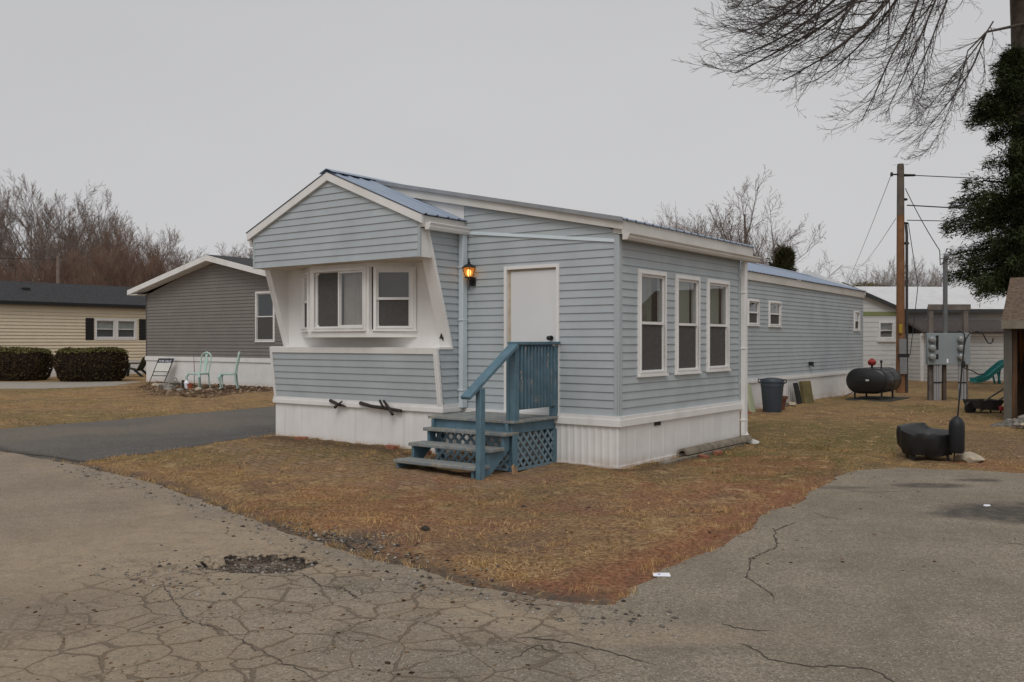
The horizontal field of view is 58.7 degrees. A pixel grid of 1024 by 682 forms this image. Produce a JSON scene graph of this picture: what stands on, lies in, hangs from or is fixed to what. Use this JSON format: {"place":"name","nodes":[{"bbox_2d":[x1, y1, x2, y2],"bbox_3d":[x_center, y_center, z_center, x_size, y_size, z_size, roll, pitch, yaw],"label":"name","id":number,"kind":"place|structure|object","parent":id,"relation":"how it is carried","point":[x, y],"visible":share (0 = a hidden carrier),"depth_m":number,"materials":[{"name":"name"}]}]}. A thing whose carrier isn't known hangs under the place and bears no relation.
{"place":"outdoors","nodes":[
{"label":"outdoors","id":0,"kind":"place"},
{"bbox_2d":[0,381,136,388],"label":"path","id":1,"kind":"structure","parent":0,"point":[23,385],"depth_m":34.47,"materials":[{"name":"concrete"}]},
{"bbox_2d":[0,406,275,464],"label":"driveway","id":2,"kind":"structure","parent":0,"point":[92,441],"depth_m":16.04,"materials":[{"name":"asphalt"}]},
{"bbox_2d":[0,0,1011,286],"label":"sky","id":3,"kind":"structure","parent":0,"point":[201,119],"materials":[{"name":"grey"}]},
{"bbox_2d":[0,451,1023,681],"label":"road","id":4,"kind":"structure","parent":0,"point":[868,603],"depth_m":5.70,"materials":[{"name":"asphalt"}]},
{"bbox_2d":[2,463,683,647],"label":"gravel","id":5,"kind":"structure","parent":4,"relation":"on","point":[343,540],"depth_m":6.85,"materials":[{"name":"gravel"}]},
{"bbox_2d":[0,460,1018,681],"bbox_3d":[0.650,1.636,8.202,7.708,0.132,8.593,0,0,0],"label":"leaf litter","id":6,"kind":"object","parent":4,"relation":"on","point":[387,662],"visible":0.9,"depth_m":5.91,"materials":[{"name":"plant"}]},
{"bbox_2d":[21,453,1015,681],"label":"road cracks","id":7,"kind":"object","parent":4,"relation":"on","point":[746,576],"visible":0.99,"depth_m":5.04,"materials":[{"name":"asphalt"}]},
{"bbox_2d":[653,573,670,576],"bbox_3d":[1.049,1.636,6.385,0.122,0.008,0.084,0,0,5],"label":"paper card","id":8,"kind":"object","parent":4,"relation":"on","point":[663,574],"visible":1,"depth_m":6.38,"materials":[{"name":"white"}]},
{"bbox_2d":[0,374,1023,604],"bbox_3d":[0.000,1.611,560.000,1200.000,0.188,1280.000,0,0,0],"label":"ground","id":9,"kind":"structure","parent":0,"point":[390,486],"depth_m":10.43,"materials":[{"name":"brown plant"}]},
{"bbox_2d":[0,259,32,281],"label":"bare tree","id":10,"kind":"object","parent":9,"relation":"on","point":[3,275],"visible":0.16,"depth_m":60.40,"materials":[{"name":"brown plant"}]},
{"bbox_2d":[0,187,33,278],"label":"bare tree","id":11,"kind":"object","parent":9,"relation":"on","point":[8,216],"visible":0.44,"depth_m":82.87,"materials":[{"name":"brown plant"}]},
{"bbox_2d":[0,194,35,274],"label":"bare tree","id":12,"kind":"object","parent":9,"relation":"on","point":[1,236],"visible":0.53,"depth_m":81.60,"materials":[{"name":"brown plant"}]},
{"bbox_2d":[0,207,41,280],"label":"bare tree","id":13,"kind":"object","parent":9,"relation":"on","point":[1,256],"visible":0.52,"depth_m":69.90,"materials":[{"name":"brown plant"}]},
{"bbox_2d":[0,225,44,278],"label":"bare tree","id":14,"kind":"object","parent":9,"relation":"on","point":[13,246],"visible":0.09,"depth_m":89.11,"materials":[{"name":"brown plant"}]},
{"bbox_2d":[0,258,52,282],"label":"bare tree","id":15,"kind":"object","parent":9,"relation":"on","point":[19,275],"visible":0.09,"depth_m":60.67,"materials":[{"name":"brown plant"}]},
{"bbox_2d":[0,346,53,380],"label":"hedge","id":16,"kind":"object","parent":9,"relation":"on","point":[25,363],"visible":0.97,"depth_m":37.32,"materials":[{"name":"green plant"}]},
{"bbox_2d":[12,253,86,284],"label":"bare tree","id":17,"kind":"object","parent":9,"relation":"on","point":[45,274],"visible":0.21,"depth_m":59.63,"materials":[{"name":"brown plant"}]},
{"bbox_2d":[9,208,93,281],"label":"bare tree","id":18,"kind":"object","parent":9,"relation":"on","point":[62,248],"visible":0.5,"depth_m":72.31,"materials":[{"name":"brown plant"}]},
{"bbox_2d":[56,255,59,282],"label":"utility pole","id":19,"kind":"object","parent":9,"relation":"on","point":[57,268],"visible":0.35,"depth_m":55.92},
{"bbox_2d":[1,216,123,283],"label":"bare tree","id":20,"kind":"object","parent":9,"relation":"on","point":[44,250],"visible":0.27,"depth_m":74.31,"materials":[{"name":"brown plant"}]},
{"bbox_2d":[0,170,129,281],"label":"bare tree","id":21,"kind":"object","parent":9,"relation":"on","point":[30,219],"visible":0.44,"depth_m":81.41,"materials":[{"name":"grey plant"}]},
{"bbox_2d":[13,183,130,277],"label":"bare tree","id":22,"kind":"object","parent":9,"relation":"on","point":[86,213],"visible":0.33,"depth_m":79.89,"materials":[{"name":"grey plant"}]},
{"bbox_2d":[0,280,145,376],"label":"beige house","id":23,"kind":"structure","parent":9,"relation":"on","point":[53,317],"depth_m":42.63,"materials":[{"name":"beige plastic"}]},
{"bbox_2d":[94,318,116,339],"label":"window","id":24,"kind":"structure","parent":23,"relation":"in","point":[105,329],"depth_m":43.75,"materials":[{"name":"white paint"}]},
{"bbox_2d":[116,319,136,339],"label":"window","id":25,"kind":"structure","parent":23,"relation":"in","point":[126,329],"depth_m":44.61,"materials":[{"name":"white paint"}]},
{"bbox_2d":[37,242,116,284],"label":"bare tree","id":26,"kind":"object","parent":9,"relation":"on","point":[69,270],"visible":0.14,"depth_m":60.57,"materials":[{"name":"brown plant"}]},
{"bbox_2d":[19,198,142,274],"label":"bare tree","id":27,"kind":"object","parent":9,"relation":"on","point":[121,235],"visible":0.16,"depth_m":79.95,"materials":[{"name":"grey plant"}]},
{"bbox_2d":[34,187,131,283],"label":"bare tree","id":28,"kind":"object","parent":9,"relation":"on","point":[98,222],"visible":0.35,"depth_m":79.46,"materials":[{"name":"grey plant"}]},
{"bbox_2d":[52,346,128,381],"bbox_3d":[-17.346,0.958,37.488,3.047,1.531,1.876,0,0,-3],"label":"hedge","id":29,"kind":"object","parent":9,"relation":"on","point":[105,364],"visible":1,"depth_m":36.82,"materials":[{"name":"green plant"}]},
{"bbox_2d":[76,211,113,259],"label":"bare tree","id":30,"kind":"object","parent":9,"relation":"on","point":[94,229],"visible":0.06,"depth_m":90.04,"materials":[{"name":"grey plant"}]},
{"bbox_2d":[68,252,132,285],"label":"bare tree","id":31,"kind":"object","parent":9,"relation":"on","point":[89,281],"visible":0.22,"depth_m":57.24,"materials":[{"name":"brown plant"}]},
{"bbox_2d":[60,228,162,286],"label":"bare tree","id":32,"kind":"object","parent":9,"relation":"on","point":[86,263],"visible":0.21,"depth_m":59.83,"materials":[{"name":"brown plant"}]},
{"bbox_2d":[70,243,165,286],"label":"bare tree","id":33,"kind":"object","parent":9,"relation":"on","point":[113,275],"visible":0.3,"depth_m":57.69,"materials":[{"name":"brown plant"}]},
{"bbox_2d":[62,217,183,286],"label":"bare tree","id":34,"kind":"object","parent":9,"relation":"on","point":[130,244],"visible":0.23,"depth_m":61.57,"materials":[{"name":"grey plant"}]},
{"bbox_2d":[126,355,145,376],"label":"garden chair","id":35,"kind":"object","parent":9,"relation":"on","point":[142,364],"visible":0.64,"depth_m":41.92,"materials":[{"name":"black plastic"}]},
{"bbox_2d":[130,235,166,272],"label":"bare tree","id":36,"kind":"object","parent":9,"relation":"on","point":[146,252],"visible":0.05,"depth_m":92.13,"materials":[{"name":"grey plant"}]},
{"bbox_2d":[122,236,193,286],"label":"bare tree","id":37,"kind":"object","parent":9,"relation":"on","point":[163,271],"visible":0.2,"depth_m":59.07,"materials":[{"name":"brown plant"}]},
{"bbox_2d":[136,259,180,279],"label":"bare tree","id":38,"kind":"object","parent":9,"relation":"on","point":[158,269],"visible":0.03,"depth_m":61.21,"materials":[{"name":"grey plant"}]},
{"bbox_2d":[149,358,173,382],"bbox_3d":[-13.625,1.175,35.390,1.008,1.001,0.187,0,0,12],"label":"yard sign","id":39,"kind":"object","parent":9,"relation":"on","point":[163,364],"visible":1,"depth_m":35.40,"materials":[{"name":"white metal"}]},
{"bbox_2d":[132,231,193,275],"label":"bare tree","id":40,"kind":"object","parent":9,"relation":"on","point":[180,261],"visible":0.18,"depth_m":89.85,"materials":[{"name":"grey plant"}]},
{"bbox_2d":[138,242,192,272],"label":"bare tree","id":41,"kind":"object","parent":9,"relation":"on","point":[178,265],"visible":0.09,"depth_m":95.45,"materials":[{"name":"grey plant"}]},
{"bbox_2d":[168,381,180,385],"bbox_3d":[-12.290,1.573,33.194,0.478,0.266,0.416,0,0,-41],"label":"rock","id":42,"kind":"object","parent":9,"relation":"on","point":[174,383],"visible":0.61,"depth_m":33.08,"materials":[{"name":"grey stone"}]},
{"bbox_2d":[181,380,192,388],"bbox_3d":[-11.045,1.480,31.000,0.410,0.303,0.220,0,0,0],"label":"flower pot","id":43,"kind":"object","parent":9,"relation":"on","point":[186,384],"visible":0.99,"depth_m":30.95,"materials":[{"name":"white"}]},
{"bbox_2d":[185,351,211,387],"bbox_3d":[-10.841,1.012,31.618,0.706,1.311,0.724,0,0,28],"label":"dining chair","id":44,"kind":"object","parent":9,"relation":"on","point":[200,373],"visible":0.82,"depth_m":31.75,"materials":[{"name":"green paint"}]},
{"bbox_2d":[127,254,282,386],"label":"grey house","id":45,"kind":"structure","parent":9,"relation":"on","point":[220,309],"depth_m":34.17,"materials":[{"name":"plastic"}]},
{"bbox_2d":[254,291,274,341],"bbox_3d":[-8.757,-0.864,32.396,1.094,1.812,0.142,0,0,37],"label":"window","id":46,"kind":"structure","parent":45,"relation":"in","point":[264,308],"depth_m":32.47,"materials":[{"name":"white paint"}]},
{"bbox_2d":[137,381,272,397],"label":"bed litter","id":47,"kind":"object","parent":9,"relation":"on","point":[204,389],"visible":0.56,"depth_m":29.83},
{"bbox_2d":[218,351,240,388],"bbox_3d":[-9.730,1.012,31.404,0.724,1.311,0.706,0,0,-10],"label":"dining chair","id":48,"kind":"object","parent":9,"relation":"on","point":[235,374],"visible":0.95,"depth_m":31.22,"materials":[{"name":"green paint"}]},
{"bbox_2d":[216,241,248,257],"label":"bare tree","id":49,"kind":"object","parent":9,"relation":"on","point":[231,254],"visible":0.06,"depth_m":116.54,"materials":[{"name":"grey plant"}]},
{"bbox_2d":[225,243,252,257],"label":"bare tree","id":50,"kind":"object","parent":9,"relation":"on","point":[250,256],"visible":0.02,"depth_m":124.04,"materials":[{"name":"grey plant"}]},
{"bbox_2d":[294,436,308,438],"bbox_3d":[-3.299,1.530,14.280,0.200,0.060,0.100,0,0,17],"label":"brick","id":51,"kind":"object","parent":9,"relation":"on","point":[300,437],"visible":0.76,"depth_m":14.24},
{"bbox_2d":[385,444,397,448],"bbox_3d":[-1.733,1.530,13.118,0.200,0.060,0.100,0,0,45],"label":"brick","id":52,"kind":"object","parent":9,"relation":"on","point":[389,446],"visible":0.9,"depth_m":13.07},
{"bbox_2d":[420,525,429,530],"bbox_3d":[-0.749,1.615,7.850,0.086,0.057,0.076,0,0,0],"label":"rock","id":53,"kind":"object","parent":9,"relation":"on","point":[424,528],"visible":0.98,"depth_m":7.83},
{"bbox_2d":[393,342,559,479],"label":"entry steps","id":54,"kind":"structure","parent":9,"relation":"on","point":[532,376],"depth_m":11.54,"materials":[{"name":"blue paint"}]},
{"bbox_2d":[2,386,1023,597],"bbox_3d":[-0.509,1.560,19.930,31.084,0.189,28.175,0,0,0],"label":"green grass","id":55,"kind":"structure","parent":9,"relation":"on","point":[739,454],"depth_m":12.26,"materials":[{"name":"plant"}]},
{"bbox_2d":[246,168,865,468],"bbox_3d":[4.650,-0.394,21.069,6.593,4.288,21.143,0,0,37],"label":"mobile home","id":56,"kind":"object","parent":9,"relation":"on","point":[673,341],"visible":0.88,"depth_m":13.08,"materials":[{"name":"blue plastic"}]},
{"bbox_2d":[329,399,345,408],"bbox_3d":[-2.675,0.963,13.910,0.358,0.144,0.072,0,0,39],"label":"stick","id":57,"kind":"object","parent":56,"relation":"attached to","point":[337,404],"visible":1,"depth_m":13.89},
{"bbox_2d":[300,262,417,337],"bbox_3d":[-2.494,-0.601,13.845,2.543,1.092,0.511,0,0,37],"label":"bay window","id":58,"kind":"structure","parent":56,"relation":"in","point":[394,283],"depth_m":13.44,"materials":[{"name":"white paint"}]},
{"bbox_2d":[359,400,401,415],"bbox_3d":[-1.948,0.969,13.367,0.846,0.227,0.099,0,0,37],"label":"stick","id":59,"kind":"object","parent":56,"relation":"attached to","point":[388,408],"visible":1,"depth_m":13.30,"materials":[{"name":"wood"}]},
{"bbox_2d":[462,259,475,290],"bbox_3d":[-0.609,-0.938,12.888,0.203,0.447,0.205,0,0,37],"label":"wall lantern","id":60,"kind":"object","parent":56,"relation":"attached to","point":[472,280],"depth_m":12.88,"materials":[{"name":"black metal"}]},
{"bbox_2d":[504,263,559,412],"bbox_3d":[0.267,-0.018,12.373,0.914,2.025,0.152,0,0,37],"label":"door","id":61,"kind":"structure","parent":56,"relation":"in","point":[531,292],"depth_m":12.38,"materials":[{"name":"white paint"}]},
{"bbox_2d":[636,269,668,376],"bbox_3d":[1.861,-0.237,12.290,0.142,1.427,0.829,0,0,37],"label":"window","id":62,"kind":"structure","parent":56,"relation":"in","point":[651,284],"depth_m":12.36,"materials":[{"name":"white paint"}]},
{"bbox_2d":[674,274,701,374],"bbox_3d":[2.505,-0.234,13.157,0.142,1.422,0.825,0,0,37],"label":"window","id":63,"kind":"structure","parent":56,"relation":"in","point":[687,294],"depth_m":13.25,"materials":[{"name":"white paint"}]},
{"bbox_2d":[705,278,730,371],"bbox_3d":[3.135,-0.237,14.005,0.142,1.407,0.853,0,0,37],"label":"window","id":64,"kind":"structure","parent":56,"relation":"in","point":[717,291],"depth_m":14.10,"materials":[{"name":"white paint"}]},
{"bbox_2d":[748,299,760,325],"bbox_3d":[5.750,-0.682,21.837,0.142,0.647,0.756,0,0,37],"label":"window","id":65,"kind":"structure","parent":56,"relation":"in","point":[753,304],"depth_m":21.95,"materials":[{"name":"white paint"}]},
{"bbox_2d":[768,300,781,326],"bbox_3d":[6.596,-0.679,22.977,0.142,0.662,0.872,0,0,37],"label":"window","id":66,"kind":"structure","parent":56,"relation":"in","point":[774,307],"depth_m":23.06,"materials":[{"name":"white paint"}]},
{"bbox_2d":[853,311,860,330],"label":"window","id":67,"kind":"structure","parent":56,"relation":"in","point":[856,314],"depth_m":28.69,"materials":[{"name":"white paint"}]},
{"bbox_2d":[641,205,710,234],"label":"bare tree","id":68,"kind":"object","parent":9,"relation":"on","point":[673,221],"visible":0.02,"depth_m":66.39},
{"bbox_2d":[656,217,725,236],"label":"bare tree","id":69,"kind":"object","parent":9,"relation":"on","point":[684,226],"visible":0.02,"depth_m":52.49,"materials":[{"name":"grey plant"}]},
{"bbox_2d":[659,443,745,463],"bbox_3d":[2.820,1.627,13.226,0.100,0.045,2.900,0,0,35],"label":"garden plank","id":70,"kind":"object","parent":9,"relation":"on","point":[682,458],"visible":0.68,"depth_m":12.79,"materials":[{"name":"grey wood"}]},
{"bbox_2d":[677,435,751,454],"bbox_3d":[3.083,1.548,13.685,0.170,0.085,2.350,0,0,37],"label":"split log","id":71,"kind":"object","parent":70,"relation":"on","point":[713,445],"visible":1,"depth_m":13.47,"materials":[{"name":"grey wood"}]},
{"bbox_2d":[698,454,708,458],"bbox_3d":[2.687,1.623,12.765,0.090,0.055,0.180,0,0,-13],"label":"brick","id":72,"kind":"object","parent":9,"relation":"on","point":[703,456],"visible":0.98,"depth_m":12.70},
{"bbox_2d":[654,201,759,242],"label":"bare tree","id":73,"kind":"object","parent":9,"relation":"on","point":[694,228],"visible":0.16,"depth_m":50.30,"materials":[{"name":"grey plant"}]},
{"bbox_2d":[713,450,722,454],"bbox_3d":[2.990,1.623,13.225,0.090,0.055,0.180,0,0,32],"label":"brick","id":74,"kind":"object","parent":9,"relation":"on","point":[718,452],"visible":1,"depth_m":13.16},
{"bbox_2d":[675,165,775,260],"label":"bare tree","id":75,"kind":"object","parent":9,"relation":"on","point":[744,215],"visible":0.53,"depth_m":46.86,"materials":[{"name":"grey plant"}]},
{"bbox_2d":[711,214,789,264],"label":"bare tree","id":76,"kind":"object","parent":9,"relation":"on","point":[759,241],"visible":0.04,"depth_m":51.49,"materials":[{"name":"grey plant"}]},
{"bbox_2d":[748,384,755,411],"bbox_3d":[5.523,1.320,21.120,0.158,0.660,0.280,0,0,37],"label":"plastic panel","id":77,"kind":"object","parent":9,"relation":"on","point":[751,405],"visible":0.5,"depth_m":21.10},
{"bbox_2d":[758,377,786,412],"bbox_3d":[6.031,1.248,21.117,0.547,0.805,0.547,0,0,-14],"label":"trash can","id":78,"kind":"object","parent":9,"relation":"on","point":[772,391],"visible":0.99,"depth_m":20.92,"materials":[{"name":"grey plastic"}]},
{"bbox_2d":[767,243,798,271],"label":"cedar shrub","id":79,"kind":"object","parent":9,"relation":"on","point":[786,256],"visible":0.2,"depth_m":43.70,"materials":[{"name":"green plant"}]},
{"bbox_2d":[697,185,869,278],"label":"bare tree","id":80,"kind":"object","parent":9,"relation":"on","point":[765,241],"visible":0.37,"depth_m":44.82,"materials":[{"name":"grey plant"}]},
{"bbox_2d":[782,396,787,409],"bbox_3d":[6.378,1.480,21.669,0.360,0.340,0.355,0,0,0],"label":"flower pot","id":81,"kind":"object","parent":9,"relation":"on","point":[785,398],"visible":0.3,"depth_m":21.55,"materials":[{"name":"brown ceramic"}]},
{"bbox_2d":[793,383,802,403],"bbox_3d":[7.433,1.370,23.687,0.170,0.560,0.280,0,0,37],"label":"plank stack","id":82,"kind":"object","parent":9,"relation":"on","point":[797,393],"visible":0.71,"depth_m":23.62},
{"bbox_2d":[799,381,813,402],"bbox_3d":[7.746,1.350,23.971,0.400,0.600,0.210,0,0,-38],"label":"board","id":83,"kind":"object","parent":9,"relation":"on","point":[805,387],"visible":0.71,"depth_m":23.90,"materials":[{"name":"wood"}]},
{"bbox_2d":[671,0,1023,274],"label":"bare tree","id":84,"kind":"object","parent":9,"relation":"on","point":[1016,26],"visible":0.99,"depth_m":27.64,"materials":[{"name":"grey plant"}]},
{"bbox_2d":[853,281,887,286],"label":"shrub","id":85,"kind":"object","parent":9,"relation":"on","point":[869,285],"visible":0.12,"depth_m":61.67,"materials":[{"name":"green plant"}]},
{"bbox_2d":[840,267,913,286],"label":"bare tree","id":86,"kind":"object","parent":9,"relation":"on","point":[859,281],"visible":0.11,"depth_m":66.11,"materials":[{"name":"plant"}]},
{"bbox_2d":[845,358,909,401],"bbox_3d":[10.210,1.077,25.861,1.560,1.185,2.200,0,0,37],"label":"oil tank","id":87,"kind":"object","parent":9,"relation":"on","point":[873,380],"visible":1,"depth_m":25.23,"materials":[{"name":"metal"}]},
{"bbox_2d":[890,163,915,392],"bbox_3d":[12.270,-1.910,28.620,0.800,7.320,0.350,0,0,0],"label":"utility pole","id":88,"kind":"object","parent":9,"relation":"on","point":[902,354],"visible":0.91,"depth_m":28.55,"materials":[{"name":"orange wood"}]},
{"bbox_2d":[848,178,889,280],"bbox_3d":[17.026,-4.563,44.325,0.016,1.310,32.972,0,0,18],"label":"overhead wire","id":89,"kind":"object","parent":88,"relation":"attached to","point":[872,223],"visible":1,"depth_m":36.97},
{"bbox_2d":[908,223,917,354],"bbox_3d":[12.586,-1.625,28.632,0.387,4.153,0.090,0,0,-16],"label":"overhead wire","id":90,"kind":"object","parent":88,"relation":"hanging from","point":[917,289],"visible":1,"depth_m":28.64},
{"bbox_2d":[905,188,943,264],"bbox_3d":[12.064,-3.446,26.828,0.101,2.728,3.708,0,0,8],"label":"overhead wire","id":91,"kind":"object","parent":88,"relation":"attached to","point":[926,228],"visible":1,"depth_m":26.34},
{"bbox_2d":[907,205,1000,210],"bbox_3d":[22.210,-4.109,29.073,19.600,0.359,0.036,0,0,-2],"label":"overhead wire","id":92,"kind":"object","parent":88,"relation":"attached to","point":[942,207],"visible":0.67,"depth_m":28.69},
{"bbox_2d":[916,175,998,178],"bbox_3d":[22.310,-5.196,29.074,19.400,0.336,0.027,0,0,-3],"label":"overhead wire","id":93,"kind":"object","parent":88,"relation":"attached to","point":[954,177],"visible":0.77,"depth_m":28.70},
{"bbox_2d":[907,220,1017,222],"bbox_3d":[22.210,-3.788,29.074,19.599,0.151,0.025,0,0,-2],"label":"overhead wire","id":94,"kind":"object","parent":88,"relation":"attached to","point":[940,220],"visible":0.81,"depth_m":28.68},
{"bbox_2d":[866,248,965,286],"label":"bare tree","id":95,"kind":"object","parent":9,"relation":"on","point":[894,278],"visible":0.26,"depth_m":61.69,"materials":[{"name":"plant"}]},
{"bbox_2d":[837,280,1006,368],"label":"white house","id":96,"kind":"structure","parent":9,"relation":"on","point":[879,323],"depth_m":39.93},
{"bbox_2d":[878,321,894,339],"bbox_3d":[15.974,-0.454,38.892,0.714,0.792,0.142,0,0,-3],"label":"window","id":97,"kind":"structure","parent":96,"relation":"in","point":[886,328],"depth_m":38.88,"materials":[{"name":"white paint"}]},
{"bbox_2d":[896,423,952,460],"bbox_3d":[5.806,1.402,12.724,0.836,0.524,0.704,0,0,0],"label":"fire pit","id":98,"kind":"object","parent":9,"relation":"on","point":[914,439],"visible":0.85,"depth_m":12.50,"materials":[{"name":"black metal"}]},
{"bbox_2d":[909,267,961,286],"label":"bare tree","id":99,"kind":"object","parent":9,"relation":"on","point":[934,278],"visible":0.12,"depth_m":66.22,"materials":[{"name":"plant"}]},
{"bbox_2d":[926,254,970,400],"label":"meter bank","id":100,"kind":"structure","parent":9,"relation":"on","point":[944,349],"depth_m":24.96,"materials":[{"name":"grey metal"}]},
{"bbox_2d":[908,320,1003,380],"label":"garage","id":101,"kind":"structure","parent":9,"relation":"on","point":[984,355],"depth_m":37.39,"materials":[{"name":"white paint"}]},
{"bbox_2d":[955,451,985,462],"bbox_3d":[6.257,1.596,12.403,0.356,0.179,0.358,0,0,-23],"label":"rock","id":102,"kind":"object","parent":9,"relation":"on","point":[970,457],"visible":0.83,"depth_m":12.32,"materials":[{"name":"beige stone"}]},
{"bbox_2d":[949,330,993,461],"bbox_3d":[6.203,0.776,12.336,0.599,1.850,0.200,0,0,-10],"label":"bird feeder pole","id":103,"kind":"object","parent":9,"relation":"on","point":[956,434],"visible":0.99,"depth_m":12.25,"materials":[{"name":"metal"}]},
{"bbox_2d":[939,40,1023,306],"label":"conifer tree","id":104,"kind":"object","parent":9,"relation":"on","point":[1002,112],"visible":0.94,"depth_m":28.35,"materials":[{"name":"green plant"}]},
{"bbox_2d":[962,387,1003,412],"bbox_3d":[10.851,1.348,20.700,1.265,0.612,0.544,0,0,-12],"label":"wheelbarrow","id":105,"kind":"object","parent":9,"relation":"on","point":[973,405],"visible":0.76,"depth_m":20.48,"materials":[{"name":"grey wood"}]},
{"bbox_2d":[970,360,1003,383],"bbox_3d":[18.563,1.188,35.000,1.685,0.936,0.772,0,0,0],"label":"play slide","id":106,"kind":"object","parent":9,"relation":"on","point":[994,369],"visible":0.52,"depth_m":35.10,"materials":[{"name":"teal plastic"}]},
{"bbox_2d":[982,193,1019,301],"bbox_3d":[18.573,-2.525,31.856,4.239,8.550,5.059,0,0,33],"label":"conifer tree","id":107,"kind":"object","parent":9,"relation":"on","point":[989,265],"depth_m":32.84,"materials":[{"name":"green plant"}]},
{"bbox_2d":[989,418,1023,429],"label":"rubble heap","id":108,"kind":"object","parent":9,"relation":"on","point":[1008,423],"visible":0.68,"depth_m":17.52,"materials":[{"name":"grey stone"}]},
{"bbox_2d":[1001,277,1023,419],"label":"garden shed","id":109,"kind":"structure","parent":9,"relation":"on","point":[1012,323],"depth_m":18.71,"materials":[{"name":"brown wood"}]},
{"bbox_2d":[511,464,517,474],"bbox_3d":[0.037,1.585,11.244,0.053,0.130,0.118,0,0,27],"label":"dead leaf","id":110,"kind":"object","parent":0,"point":[514,471],"visible":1,"depth_m":11.24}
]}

